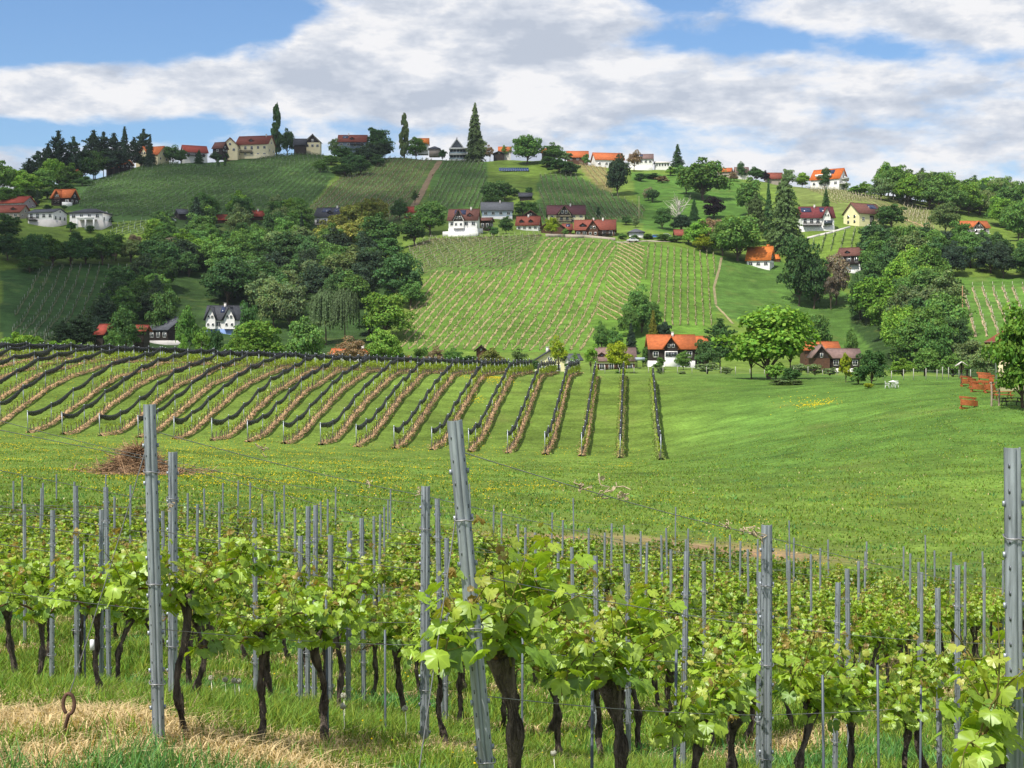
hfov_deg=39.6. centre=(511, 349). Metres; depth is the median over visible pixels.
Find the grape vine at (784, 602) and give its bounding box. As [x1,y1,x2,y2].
[772,584,795,649]
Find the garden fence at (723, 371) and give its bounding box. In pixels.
[607,366,851,375]
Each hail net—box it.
[0,342,99,350]
[0,343,134,356]
[0,343,151,364]
[0,344,174,383]
[0,346,209,404]
[28,347,244,415]
[62,348,264,418]
[100,350,281,420]
[138,351,317,420]
[173,352,339,424]
[212,354,363,425]
[246,354,386,425]
[282,355,404,427]
[319,357,434,427]
[355,357,457,429]
[393,358,485,433]
[432,359,509,433]
[469,359,532,434]
[506,360,555,435]
[545,360,579,437]
[580,362,596,438]
[619,362,624,440]
[652,368,662,442]
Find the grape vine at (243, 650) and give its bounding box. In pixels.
[217,553,282,658]
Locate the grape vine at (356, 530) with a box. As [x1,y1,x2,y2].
[350,510,385,552]
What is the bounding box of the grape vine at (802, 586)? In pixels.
[783,575,809,617]
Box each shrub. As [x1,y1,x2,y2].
[0,213,12,220]
[0,337,14,351]
[7,216,22,224]
[11,331,32,349]
[30,336,44,349]
[43,204,53,208]
[49,340,60,350]
[61,339,76,356]
[66,221,76,230]
[85,225,94,231]
[132,155,144,165]
[438,149,447,160]
[460,355,477,365]
[524,360,538,368]
[539,156,555,167]
[547,158,566,172]
[557,151,572,159]
[560,161,580,173]
[581,154,590,163]
[634,173,646,180]
[642,346,647,365]
[645,189,659,202]
[646,173,659,178]
[654,176,669,182]
[655,367,665,373]
[656,357,665,364]
[665,166,676,175]
[694,362,720,373]
[719,366,733,373]
[765,362,785,379]
[769,380,791,384]
[780,368,801,380]
[789,380,803,384]
[791,363,807,374]
[806,364,821,374]
[822,367,838,375]
[838,352,851,378]
[849,367,868,383]
[863,383,873,387]
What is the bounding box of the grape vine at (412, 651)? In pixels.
[392,581,462,745]
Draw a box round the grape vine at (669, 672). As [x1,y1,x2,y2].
[642,589,718,755]
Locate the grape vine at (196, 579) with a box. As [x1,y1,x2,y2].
[184,560,239,631]
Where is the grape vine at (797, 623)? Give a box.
[772,610,805,665]
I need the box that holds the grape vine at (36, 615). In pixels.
[0,556,103,677]
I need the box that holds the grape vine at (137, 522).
[111,510,145,541]
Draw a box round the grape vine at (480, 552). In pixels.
[475,532,500,574]
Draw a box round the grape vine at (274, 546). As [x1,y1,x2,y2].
[249,533,290,563]
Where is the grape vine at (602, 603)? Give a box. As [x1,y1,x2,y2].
[587,588,619,621]
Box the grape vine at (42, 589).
[0,538,96,658]
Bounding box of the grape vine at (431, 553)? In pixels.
[400,540,435,589]
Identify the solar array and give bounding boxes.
[499,168,528,170]
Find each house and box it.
[0,196,37,207]
[0,205,29,218]
[26,208,68,226]
[49,189,80,205]
[68,209,112,229]
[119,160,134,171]
[136,146,168,166]
[181,145,208,162]
[203,303,244,334]
[211,142,228,159]
[216,214,227,223]
[223,138,239,160]
[236,134,275,158]
[250,209,264,219]
[306,134,321,154]
[314,205,349,224]
[330,345,367,365]
[337,133,367,152]
[404,206,415,218]
[417,138,429,154]
[447,207,480,236]
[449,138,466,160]
[474,345,486,359]
[480,200,513,218]
[480,217,494,230]
[498,147,511,159]
[515,214,541,230]
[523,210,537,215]
[534,347,564,371]
[540,223,564,233]
[546,203,585,222]
[562,223,572,233]
[573,218,616,236]
[590,152,624,167]
[594,347,636,370]
[630,154,653,169]
[645,332,696,367]
[653,161,670,169]
[716,168,732,176]
[733,167,749,179]
[745,246,775,269]
[764,173,782,184]
[796,205,835,231]
[809,168,850,189]
[837,247,864,272]
[842,202,882,225]
[953,220,990,232]
[984,331,1018,390]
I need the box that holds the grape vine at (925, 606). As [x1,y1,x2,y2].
[901,588,929,652]
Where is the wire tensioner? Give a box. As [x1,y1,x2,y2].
[90,639,93,649]
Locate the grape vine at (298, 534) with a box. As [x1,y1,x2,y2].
[265,518,305,571]
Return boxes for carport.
[635,357,644,366]
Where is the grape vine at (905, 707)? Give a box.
[874,662,942,767]
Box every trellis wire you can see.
[0,430,1022,571]
[0,470,970,563]
[0,504,441,509]
[0,506,431,563]
[0,513,797,543]
[0,522,990,623]
[0,541,639,552]
[0,544,974,600]
[0,591,430,622]
[2,421,436,505]
[3,501,881,554]
[3,529,451,538]
[4,507,643,525]
[5,562,885,588]
[7,535,510,543]
[8,552,707,560]
[19,506,560,520]
[28,514,704,531]
[157,432,834,578]
[159,530,825,620]
[162,629,734,663]
[195,563,784,577]
[465,453,1004,589]
[479,575,1000,643]
[487,696,938,715]
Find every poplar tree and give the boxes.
[270,102,281,153]
[399,113,408,157]
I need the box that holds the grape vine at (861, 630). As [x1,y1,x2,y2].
[840,604,886,667]
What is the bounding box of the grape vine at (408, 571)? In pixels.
[392,547,433,589]
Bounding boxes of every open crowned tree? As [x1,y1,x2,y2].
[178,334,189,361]
[192,326,210,355]
[327,335,369,367]
[411,191,418,200]
[421,345,443,362]
[485,145,493,156]
[501,145,507,154]
[511,347,528,365]
[550,335,567,371]
[570,353,579,360]
[584,344,597,368]
[626,149,642,167]
[740,327,763,378]
[785,304,798,374]
[824,270,839,309]
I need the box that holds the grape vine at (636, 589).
[611,574,644,597]
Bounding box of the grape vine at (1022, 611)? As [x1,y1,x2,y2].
[1022,575,1023,635]
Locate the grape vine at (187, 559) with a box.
[111,541,192,650]
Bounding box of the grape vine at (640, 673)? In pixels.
[569,622,671,754]
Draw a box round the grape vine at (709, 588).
[679,582,716,630]
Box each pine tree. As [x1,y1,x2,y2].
[20,158,36,174]
[30,151,42,173]
[34,143,56,172]
[47,320,77,343]
[49,129,70,183]
[62,154,78,166]
[65,136,83,168]
[67,314,98,343]
[79,146,95,172]
[81,129,105,178]
[90,297,112,323]
[97,131,111,176]
[102,146,120,175]
[103,295,116,311]
[107,132,126,162]
[125,137,142,160]
[135,129,152,152]
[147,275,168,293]
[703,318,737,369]
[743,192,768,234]
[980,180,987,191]
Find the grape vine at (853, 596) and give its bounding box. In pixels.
[843,585,865,628]
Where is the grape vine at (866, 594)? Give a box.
[851,582,876,638]
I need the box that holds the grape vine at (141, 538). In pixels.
[129,531,167,548]
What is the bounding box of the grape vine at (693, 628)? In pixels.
[662,616,711,652]
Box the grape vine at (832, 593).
[819,570,856,632]
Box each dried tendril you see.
[255,443,268,456]
[573,479,591,493]
[597,473,630,498]
[617,491,628,499]
[719,519,730,529]
[739,526,757,534]
[747,527,759,540]
[758,532,766,544]
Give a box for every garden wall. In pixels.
[546,234,614,240]
[807,226,849,238]
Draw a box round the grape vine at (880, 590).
[867,572,890,609]
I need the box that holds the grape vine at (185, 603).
[98,484,271,736]
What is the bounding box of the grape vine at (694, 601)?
[654,575,701,658]
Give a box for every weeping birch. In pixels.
[309,287,342,344]
[329,287,359,340]
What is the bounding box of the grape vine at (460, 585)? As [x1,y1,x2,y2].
[442,577,485,607]
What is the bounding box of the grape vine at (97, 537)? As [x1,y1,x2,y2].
[63,530,117,554]
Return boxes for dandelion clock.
[208,675,213,687]
[222,677,227,689]
[231,678,236,690]
[340,692,346,718]
[340,703,345,727]
[402,705,407,735]
[550,750,556,767]
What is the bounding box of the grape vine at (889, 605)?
[875,593,905,666]
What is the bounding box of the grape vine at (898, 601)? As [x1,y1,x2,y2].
[876,583,902,662]
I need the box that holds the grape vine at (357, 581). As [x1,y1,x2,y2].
[283,533,383,708]
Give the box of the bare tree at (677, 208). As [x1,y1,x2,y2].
[666,194,689,216]
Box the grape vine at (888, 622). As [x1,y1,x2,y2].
[862,602,906,700]
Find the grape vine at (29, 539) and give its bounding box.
[21,524,65,584]
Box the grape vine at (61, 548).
[6,529,73,569]
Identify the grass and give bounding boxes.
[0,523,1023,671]
[0,600,985,767]
[0,666,880,767]
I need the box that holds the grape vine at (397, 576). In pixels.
[369,552,420,605]
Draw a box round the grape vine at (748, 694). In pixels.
[683,595,799,767]
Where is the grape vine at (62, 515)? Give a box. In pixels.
[55,505,100,548]
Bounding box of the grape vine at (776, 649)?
[754,633,789,670]
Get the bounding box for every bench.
[959,376,972,386]
[966,378,977,388]
[970,381,987,391]
[976,372,992,381]
[982,381,995,392]
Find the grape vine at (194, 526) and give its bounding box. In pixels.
[167,516,205,538]
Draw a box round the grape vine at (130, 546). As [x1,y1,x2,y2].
[97,539,142,552]
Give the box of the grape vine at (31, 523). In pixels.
[6,509,49,532]
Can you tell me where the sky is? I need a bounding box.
[0,0,1023,201]
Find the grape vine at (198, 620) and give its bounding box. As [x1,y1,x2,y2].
[144,551,248,695]
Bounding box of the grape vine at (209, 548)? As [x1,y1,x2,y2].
[179,527,228,576]
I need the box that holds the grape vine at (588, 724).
[550,603,624,726]
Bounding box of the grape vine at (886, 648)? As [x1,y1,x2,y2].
[865,622,909,694]
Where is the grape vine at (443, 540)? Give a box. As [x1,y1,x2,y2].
[430,529,457,550]
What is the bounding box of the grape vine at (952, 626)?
[945,596,966,670]
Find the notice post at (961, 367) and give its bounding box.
[955,361,967,383]
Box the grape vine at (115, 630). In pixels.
[87,556,139,638]
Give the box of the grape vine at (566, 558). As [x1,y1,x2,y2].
[537,549,569,573]
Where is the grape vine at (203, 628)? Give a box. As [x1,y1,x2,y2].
[161,552,234,675]
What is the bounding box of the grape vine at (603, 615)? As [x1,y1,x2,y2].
[586,599,609,636]
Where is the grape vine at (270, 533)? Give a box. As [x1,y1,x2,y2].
[251,522,284,542]
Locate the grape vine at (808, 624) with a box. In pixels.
[784,601,818,676]
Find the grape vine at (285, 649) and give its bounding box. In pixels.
[250,550,324,659]
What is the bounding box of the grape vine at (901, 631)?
[888,607,915,676]
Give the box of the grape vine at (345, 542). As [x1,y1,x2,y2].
[318,523,366,545]
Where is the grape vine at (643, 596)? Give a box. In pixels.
[605,581,655,621]
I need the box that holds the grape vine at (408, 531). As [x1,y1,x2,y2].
[399,521,441,551]
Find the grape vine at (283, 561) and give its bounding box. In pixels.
[247,542,303,574]
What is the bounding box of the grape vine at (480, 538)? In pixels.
[442,527,488,553]
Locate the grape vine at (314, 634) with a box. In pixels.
[251,559,379,741]
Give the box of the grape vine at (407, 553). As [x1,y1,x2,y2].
[384,542,420,569]
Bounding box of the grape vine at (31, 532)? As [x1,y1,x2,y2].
[10,516,66,541]
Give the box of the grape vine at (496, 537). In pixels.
[484,526,504,561]
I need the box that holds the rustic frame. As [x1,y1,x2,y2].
[989,382,999,405]
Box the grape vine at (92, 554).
[41,534,117,640]
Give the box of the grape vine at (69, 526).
[39,513,83,536]
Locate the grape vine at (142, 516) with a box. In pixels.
[138,510,179,532]
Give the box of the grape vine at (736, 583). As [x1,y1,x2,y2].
[709,569,744,630]
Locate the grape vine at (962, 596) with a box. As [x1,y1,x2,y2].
[953,586,971,644]
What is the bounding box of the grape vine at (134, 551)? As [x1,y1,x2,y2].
[109,531,181,598]
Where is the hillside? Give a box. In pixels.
[0,154,1023,376]
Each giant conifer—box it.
[464,102,485,162]
[761,176,804,254]
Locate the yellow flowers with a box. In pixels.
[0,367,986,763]
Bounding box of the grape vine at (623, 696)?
[620,624,641,718]
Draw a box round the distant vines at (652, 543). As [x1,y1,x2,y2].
[0,496,1004,598]
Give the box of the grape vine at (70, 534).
[42,519,89,549]
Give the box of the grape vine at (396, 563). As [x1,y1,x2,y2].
[369,542,406,606]
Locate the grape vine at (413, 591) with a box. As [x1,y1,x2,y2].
[397,565,451,604]
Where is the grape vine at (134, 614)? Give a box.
[81,562,183,681]
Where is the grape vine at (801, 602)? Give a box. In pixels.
[775,576,808,617]
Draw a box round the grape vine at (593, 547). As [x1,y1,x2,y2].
[565,535,597,556]
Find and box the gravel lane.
[617,240,672,242]
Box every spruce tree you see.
[120,126,133,167]
[143,134,156,166]
[181,196,202,233]
[193,150,203,163]
[299,212,303,231]
[626,323,639,353]
[648,310,658,333]
[670,144,684,173]
[689,198,699,220]
[762,178,773,235]
[822,187,829,205]
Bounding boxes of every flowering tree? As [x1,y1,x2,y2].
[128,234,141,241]
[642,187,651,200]
[824,252,851,304]
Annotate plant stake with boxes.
[83,544,85,677]
[299,638,300,702]
[325,595,328,734]
[384,630,386,726]
[521,637,523,754]
[590,623,594,767]
[673,650,677,767]
[821,675,824,767]
[876,665,879,767]
[919,685,921,767]
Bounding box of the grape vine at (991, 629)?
[981,586,998,635]
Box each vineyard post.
[12,481,13,519]
[21,476,22,524]
[23,504,26,642]
[39,488,42,532]
[42,483,43,531]
[47,510,56,677]
[71,486,80,678]
[78,503,79,623]
[97,509,104,677]
[101,487,112,677]
[113,496,115,541]
[129,485,131,544]
[142,404,166,742]
[161,511,165,642]
[166,452,178,691]
[187,493,188,536]
[195,504,198,576]
[203,489,205,564]
[218,502,220,559]
[222,483,223,521]
[237,481,238,525]
[249,483,250,540]
[250,518,258,693]
[261,494,263,534]
[274,491,275,560]
[277,512,280,565]
[283,485,284,535]
[294,508,296,567]
[296,536,304,697]
[303,506,311,698]
[311,505,319,702]
[320,501,322,571]
[325,535,334,703]
[327,499,328,540]
[335,487,336,523]
[343,530,353,705]
[358,518,367,699]
[372,516,375,610]
[378,514,381,609]
[383,507,384,593]
[387,500,388,556]
[390,490,390,537]
[418,486,431,741]
[433,498,443,717]
[442,538,449,719]
[447,420,495,767]
[469,484,470,509]
[492,505,494,561]
[501,512,502,572]
[517,524,518,573]
[524,527,526,603]
[534,533,536,581]
[551,513,552,561]
[557,542,559,620]
[561,520,563,555]
[570,547,575,697]
[572,498,574,549]
[588,528,589,596]
[591,556,599,746]
[603,533,605,598]
[610,523,612,595]
[622,563,632,757]
[623,525,624,578]
[640,531,641,571]
[645,543,647,594]
[660,535,662,585]
[665,528,668,597]
[669,549,672,655]
[674,507,675,552]
[679,551,690,766]
[687,528,688,551]
[700,561,707,658]
[713,537,715,617]
[729,535,730,578]
[739,541,740,579]
[747,549,749,604]
[754,572,760,767]
[756,539,758,589]
[759,525,773,767]
[786,544,787,587]
[787,560,790,678]
[788,520,789,558]
[793,538,794,583]
[810,554,811,616]
[819,548,820,590]
[827,540,828,577]
[831,582,842,767]
[843,568,852,757]
[857,561,859,661]
[864,551,865,590]
[903,546,904,609]
[909,553,910,603]
[917,562,919,659]
[920,572,922,660]
[925,535,926,586]
[933,588,944,767]
[934,551,935,596]
[949,552,951,595]
[952,565,962,751]
[964,562,965,662]
[981,551,983,597]
[983,568,985,655]
[1001,560,1003,646]
[1002,447,1023,767]
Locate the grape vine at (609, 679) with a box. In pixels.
[542,567,687,767]
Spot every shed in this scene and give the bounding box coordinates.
[92,324,112,351]
[106,165,119,175]
[133,325,152,352]
[492,151,504,160]
[518,192,532,200]
[562,354,583,368]
[673,229,685,239]
[775,254,780,261]
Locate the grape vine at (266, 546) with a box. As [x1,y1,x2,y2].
[213,529,276,566]
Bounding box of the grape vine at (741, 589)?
[736,577,756,624]
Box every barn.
[150,316,193,344]
[174,209,187,219]
[293,139,307,154]
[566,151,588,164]
[695,336,708,365]
[800,341,840,364]
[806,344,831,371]
[826,348,860,371]
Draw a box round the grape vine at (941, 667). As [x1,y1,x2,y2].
[876,628,963,767]
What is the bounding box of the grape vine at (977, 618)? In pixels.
[961,592,988,660]
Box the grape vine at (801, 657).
[772,630,812,725]
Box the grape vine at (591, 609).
[542,564,602,670]
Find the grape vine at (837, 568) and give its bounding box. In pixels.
[827,559,852,585]
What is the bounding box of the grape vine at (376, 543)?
[366,528,401,555]
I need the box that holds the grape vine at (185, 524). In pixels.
[167,513,202,533]
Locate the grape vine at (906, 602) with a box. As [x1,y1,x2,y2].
[891,581,916,654]
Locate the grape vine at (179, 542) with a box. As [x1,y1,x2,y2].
[132,518,208,578]
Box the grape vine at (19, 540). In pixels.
[0,524,34,585]
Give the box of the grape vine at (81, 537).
[73,528,112,553]
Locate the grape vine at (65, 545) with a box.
[36,534,94,588]
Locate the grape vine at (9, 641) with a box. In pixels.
[0,535,69,672]
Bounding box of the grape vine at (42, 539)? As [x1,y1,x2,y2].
[7,526,49,546]
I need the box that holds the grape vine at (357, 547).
[335,539,372,563]
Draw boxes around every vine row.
[0,348,92,357]
[0,348,137,367]
[0,349,105,360]
[0,350,161,379]
[0,350,210,423]
[0,351,176,399]
[12,264,53,331]
[15,267,43,315]
[20,265,63,334]
[24,351,248,432]
[29,264,72,335]
[35,263,81,337]
[44,264,91,342]
[58,354,266,434]
[72,261,100,324]
[76,162,178,203]
[79,161,177,200]
[79,161,178,201]
[79,163,180,205]
[81,160,171,197]
[83,162,160,193]
[84,163,185,207]
[85,167,147,191]
[86,166,142,189]
[88,163,192,208]
[88,169,133,187]
[92,163,206,209]
[94,163,198,208]
[96,163,212,210]
[96,355,296,435]
[106,163,219,211]
[109,163,223,213]
[110,220,144,232]
[112,163,229,216]
[112,217,143,230]
[116,223,143,233]
[122,163,234,216]
[131,164,238,215]
[134,356,317,437]
[142,163,244,215]
[163,164,249,210]
[168,164,255,211]
[171,357,343,438]
[173,164,260,211]
[173,165,264,215]
[189,165,269,210]
[208,358,368,440]
[214,169,287,213]
[216,166,273,200]
[219,167,277,202]
[220,169,282,205]
[221,168,293,213]
[242,360,389,441]
[251,169,309,209]
[252,169,303,203]
[252,170,298,200]
[256,153,282,163]
[256,169,312,209]
[260,171,318,210]
[266,153,288,164]
[269,153,292,165]
[273,151,296,165]
[277,153,302,166]
[279,360,416,443]
[281,152,309,166]
[285,152,314,167]
[287,172,322,199]
[290,153,318,167]
[295,153,323,167]
[297,175,325,199]
[299,155,323,168]
[303,177,330,200]
[304,156,324,169]
[307,183,326,202]
[310,175,343,206]
[312,173,351,209]
[315,362,440,444]
[320,172,358,207]
[327,169,367,206]
[338,156,385,205]
[342,156,390,206]
[349,156,395,205]
[351,363,462,446]
[360,157,401,202]
[370,157,406,198]
[376,158,411,198]
[381,158,417,199]
[384,157,422,202]
[384,157,431,217]
[389,157,427,204]
[389,188,418,218]
[389,362,485,448]
[400,267,470,346]
[403,269,461,334]
[407,266,453,320]
[408,267,478,348]
[409,236,438,249]
[409,236,442,251]
[410,235,446,253]
[410,268,445,310]
[413,235,458,256]
[413,236,453,254]
[416,235,465,258]
[416,237,469,259]
[417,233,476,263]
[417,268,485,347]
[420,268,437,289]
[421,233,479,265]
[421,233,486,267]
[422,235,490,270]
[423,233,496,272]
[424,235,485,268]
[427,267,494,349]
[427,361,510,449]
[429,159,452,197]
[433,159,457,199]
[437,267,501,347]
[438,159,462,201]
[440,160,466,204]
[440,234,502,267]
[445,265,511,348]
[446,159,470,206]
[446,233,508,266]
[450,233,515,267]
[451,161,474,206]
[453,260,522,347]
[457,160,480,206]
[457,230,540,266]
[463,163,482,205]
[463,236,549,348]
[465,233,541,266]
[465,363,534,450]
[468,167,485,205]
[471,237,557,349]
[472,234,539,266]
[473,177,486,207]
[479,234,538,266]
[483,237,562,347]
[485,238,537,266]
[489,241,536,267]
[493,237,571,347]
[496,245,533,267]
[502,250,529,266]
[503,238,578,349]
[503,364,559,452]
[512,236,585,349]
[521,237,593,348]
[530,241,601,349]
[539,189,545,210]
[539,239,610,349]
[539,364,583,454]
[540,176,550,204]
[544,175,556,204]
[549,243,615,349]
[550,174,561,204]
[555,175,574,219]
[559,174,574,204]
[559,259,612,349]
[565,173,587,219]
[569,174,592,219]
[570,296,601,349]
[575,173,600,219]
[575,366,601,455]
[579,163,597,183]
[579,327,593,349]
[581,178,605,218]
[587,163,606,187]
[589,182,611,218]
[596,188,617,219]
[597,302,617,319]
[600,294,621,308]
[600,300,623,316]
[602,189,621,218]
[602,290,625,303]
[606,284,627,300]
[607,280,628,295]
[608,272,631,290]
[610,192,627,216]
[610,269,637,290]
[612,259,640,281]
[612,265,639,284]
[612,369,630,457]
[614,253,642,273]
[614,254,641,277]
[617,195,634,218]
[617,249,642,268]
[618,243,642,258]
[618,246,642,262]
[621,241,644,254]
[624,196,638,217]
[627,241,644,250]
[644,241,649,278]
[648,370,666,459]
[649,242,655,301]
[656,244,662,304]
[663,245,668,321]
[671,248,674,324]
[678,246,682,323]
[686,249,689,323]
[693,248,697,324]
[699,250,704,325]
[706,252,711,325]
[712,251,715,274]
[805,185,847,202]
[808,187,841,202]
[810,187,837,203]
[811,186,853,202]
[820,186,856,201]
[822,186,860,201]
[830,187,864,201]
[830,231,836,249]
[834,187,908,225]
[840,229,845,247]
[847,189,915,225]
[853,191,917,226]
[856,193,922,226]
[861,193,933,229]
[869,196,931,226]
[877,195,932,225]
[884,196,931,223]
[889,196,927,219]
[893,197,927,217]
[964,293,976,336]
[972,282,987,335]
[981,282,998,333]
[992,281,1005,323]
[1001,282,1015,318]
[1011,281,1023,312]
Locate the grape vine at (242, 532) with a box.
[221,510,260,541]
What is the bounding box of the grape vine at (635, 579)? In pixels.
[612,564,642,594]
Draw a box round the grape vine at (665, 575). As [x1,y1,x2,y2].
[650,562,674,586]
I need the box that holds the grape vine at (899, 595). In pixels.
[893,577,915,606]
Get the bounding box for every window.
[597,364,606,369]
[606,364,615,369]
[625,364,634,368]
[653,351,658,356]
[665,352,671,356]
[833,360,838,365]
[852,360,857,365]
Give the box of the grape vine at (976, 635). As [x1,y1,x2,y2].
[975,588,996,657]
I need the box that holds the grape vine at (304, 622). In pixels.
[295,565,343,679]
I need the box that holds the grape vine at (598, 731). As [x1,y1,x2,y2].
[566,609,627,757]
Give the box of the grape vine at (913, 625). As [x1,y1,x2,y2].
[894,593,934,678]
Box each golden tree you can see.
[313,224,327,235]
[317,214,347,227]
[336,222,362,243]
[339,204,368,222]
[352,216,368,236]
[354,198,388,220]
[376,198,388,217]
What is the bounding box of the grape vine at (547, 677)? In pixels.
[485,619,586,757]
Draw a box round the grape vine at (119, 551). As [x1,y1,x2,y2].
[81,532,124,573]
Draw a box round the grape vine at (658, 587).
[631,573,667,603]
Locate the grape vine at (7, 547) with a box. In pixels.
[0,536,19,557]
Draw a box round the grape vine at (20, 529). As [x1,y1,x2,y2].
[0,519,29,548]
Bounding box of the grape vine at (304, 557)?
[276,520,339,570]
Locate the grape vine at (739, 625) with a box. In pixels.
[721,607,752,644]
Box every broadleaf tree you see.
[0,160,16,187]
[0,186,28,199]
[0,219,21,235]
[0,233,20,259]
[2,169,26,187]
[10,172,43,189]
[10,240,34,259]
[15,256,43,272]
[16,188,43,198]
[20,233,50,260]
[30,169,56,189]
[39,187,53,198]
[40,158,64,181]
[40,234,67,265]
[51,181,77,189]
[56,162,82,182]
[60,236,84,264]
[69,232,80,236]
[71,176,93,185]
[73,238,99,263]
[75,234,82,240]
[77,154,98,176]
[82,150,109,178]
[84,297,116,326]
[85,232,121,264]
[86,316,107,350]
[89,290,114,311]
[100,286,118,294]
[102,266,137,288]
[103,330,124,352]
[105,231,126,259]
[107,278,128,289]
[107,305,146,352]
[110,286,142,318]
[113,282,143,302]
[117,156,130,171]
[120,239,141,261]
[128,254,156,279]
[129,275,149,297]
[131,253,155,268]
[131,266,156,281]
[136,236,156,257]
[136,287,163,320]
[141,218,163,239]
[144,273,171,297]
[144,289,180,328]
[145,242,181,265]
[148,214,169,222]
[149,210,176,225]
[149,253,178,281]
[151,221,179,238]
[154,235,171,253]
[156,211,174,225]
[164,144,178,162]
[165,237,203,271]
[172,228,194,242]
[175,305,201,354]
[176,150,188,160]
[176,251,201,276]
[185,212,214,232]
[186,206,218,224]
[189,191,221,212]
[189,229,208,241]
[191,238,202,262]
[194,221,210,230]
[197,234,223,265]
[199,199,215,213]
[199,259,254,304]
[200,255,255,299]
[204,222,219,238]
[204,244,243,269]
[207,236,255,259]
[209,152,221,160]
[209,329,223,357]
[217,233,240,252]
[220,332,254,357]
[224,195,255,213]
[224,202,253,223]
[224,212,251,230]
[225,189,252,211]
[230,228,249,239]
[231,222,249,231]
[232,320,285,357]
[234,228,248,243]
[235,300,257,337]
[239,259,255,264]
[239,265,259,299]
[242,238,270,256]
[244,271,278,304]
[246,255,258,261]
[247,222,267,241]
[248,229,264,244]
[249,255,279,279]
[254,250,287,269]
[255,278,288,327]
[262,210,284,230]
[262,230,300,263]
[263,200,287,218]
[263,230,283,264]
[264,194,281,208]
[264,281,294,318]
[265,215,299,231]
[270,207,287,218]
[272,281,309,329]
[274,217,295,233]
[274,271,289,281]
[278,128,293,152]
[279,258,304,278]
[281,270,304,286]
[282,197,295,209]
[283,256,309,271]
[283,315,325,357]
[285,203,315,227]
[287,211,309,228]
[289,199,313,214]
[290,224,318,245]
[291,234,317,253]
[291,239,320,262]
[292,197,305,207]
[296,262,333,293]
[297,247,321,269]
[299,260,319,277]
[312,160,327,170]
[314,222,343,241]
[314,226,353,247]
[316,250,345,267]
[317,241,337,263]
[322,245,348,253]
[322,253,353,276]
[322,267,347,288]
[322,278,344,294]
[323,155,339,164]
[328,138,340,155]
[331,145,352,156]
[331,163,356,175]
[335,269,370,299]
[338,153,363,163]
[342,244,366,269]
[345,264,373,288]
[346,247,384,277]
[350,156,372,173]
[353,148,378,161]
[353,212,400,242]
[353,312,382,334]
[354,231,379,250]
[360,142,386,162]
[361,292,417,333]
[364,247,384,265]
[364,327,403,362]
[367,127,395,151]
[369,153,384,164]
[372,251,424,294]
[373,237,403,257]
[376,142,392,156]
[390,198,407,219]
[392,352,408,366]
[395,212,425,245]
[397,279,425,308]
[406,136,427,156]
[409,347,428,363]
[411,200,447,234]
[442,348,463,363]
[473,138,492,159]
[479,185,488,196]
[479,347,504,365]
[482,179,509,197]
[482,192,503,201]
[489,227,498,235]
[498,216,513,230]
[502,182,512,199]
[508,134,544,163]
[511,188,519,194]
[514,201,526,215]
[522,200,538,213]
[524,187,532,191]
[541,142,566,157]
[544,217,558,233]
[561,228,568,233]
[593,320,608,346]
[603,326,622,346]
[604,340,634,370]
[605,153,631,194]
[617,306,640,333]
[618,233,627,237]
[621,216,632,223]
[621,283,658,332]
[629,234,640,239]
[631,216,639,225]
[642,302,663,329]
[643,233,652,238]
[651,207,671,228]
[655,234,671,240]
[656,321,671,333]
[668,235,683,240]
[669,214,691,228]
[674,165,690,193]
[674,350,691,367]
[677,157,733,199]
[683,218,713,241]
[692,234,713,252]
[694,339,722,363]
[700,218,721,247]
[702,196,725,218]
[708,219,734,255]
[711,304,820,378]
[716,214,761,260]
[728,172,737,179]
[735,176,766,214]
[736,161,747,176]
[748,166,764,179]
[760,170,769,179]
[776,233,815,305]
[781,169,797,184]
[793,242,830,308]
[797,172,809,185]
[806,315,832,340]
[816,167,831,186]
[843,328,857,347]
[844,270,866,319]
[847,185,866,192]
[848,276,894,322]
[854,259,882,279]
[855,224,889,246]
[855,349,889,382]
[857,181,870,193]
[858,240,888,262]
[859,240,880,254]
[860,248,886,270]
[862,220,885,239]
[862,231,879,243]
[862,287,896,326]
[866,178,895,199]
[867,273,883,280]
[873,161,889,195]
[873,164,899,197]
[874,245,898,274]
[875,204,907,226]
[879,257,911,282]
[879,310,911,349]
[880,305,914,340]
[881,165,906,200]
[881,235,902,251]
[881,237,904,262]
[881,284,921,313]
[882,229,894,241]
[884,319,934,361]
[886,224,920,241]
[888,358,916,375]
[889,278,899,291]
[890,244,918,268]
[892,173,922,205]
[893,275,921,292]
[894,230,928,251]
[898,297,931,310]
[900,264,931,277]
[902,260,917,269]
[902,303,958,347]
[905,285,921,294]
[907,172,925,201]
[908,267,943,290]
[909,244,949,271]
[911,228,927,236]
[911,348,941,375]
[914,180,950,208]
[914,320,954,371]
[916,288,941,302]
[918,171,930,179]
[918,222,933,236]
[919,236,943,259]
[922,233,946,241]
[922,269,970,298]
[923,292,967,322]
[925,229,945,242]
[925,291,976,324]
[927,172,956,203]
[928,201,961,231]
[931,171,955,177]
[935,264,964,284]
[937,353,969,376]
[940,230,955,239]
[941,240,970,276]
[942,185,969,212]
[942,239,956,245]
[943,315,973,351]
[949,220,973,235]
[951,234,966,244]
[951,339,986,375]
[954,179,987,214]
[957,230,985,267]
[959,179,981,190]
[969,345,994,374]
[970,240,999,272]
[971,189,995,214]
[977,232,991,245]
[979,176,994,185]
[980,187,996,210]
[980,229,990,237]
[981,300,1023,407]
[983,240,1002,268]
[984,194,1010,218]
[986,242,1021,277]
[987,177,1007,189]
[988,182,1000,191]
[988,195,1010,227]
[990,233,1014,252]
[991,231,1002,239]
[995,187,1022,201]
[997,179,1010,186]
[998,200,1023,240]
[999,176,1012,182]
[1000,201,1021,217]
[1010,246,1023,271]
[1012,181,1023,201]
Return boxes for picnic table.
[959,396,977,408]
[990,391,1012,398]
[1000,397,1020,405]
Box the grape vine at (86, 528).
[49,519,96,541]

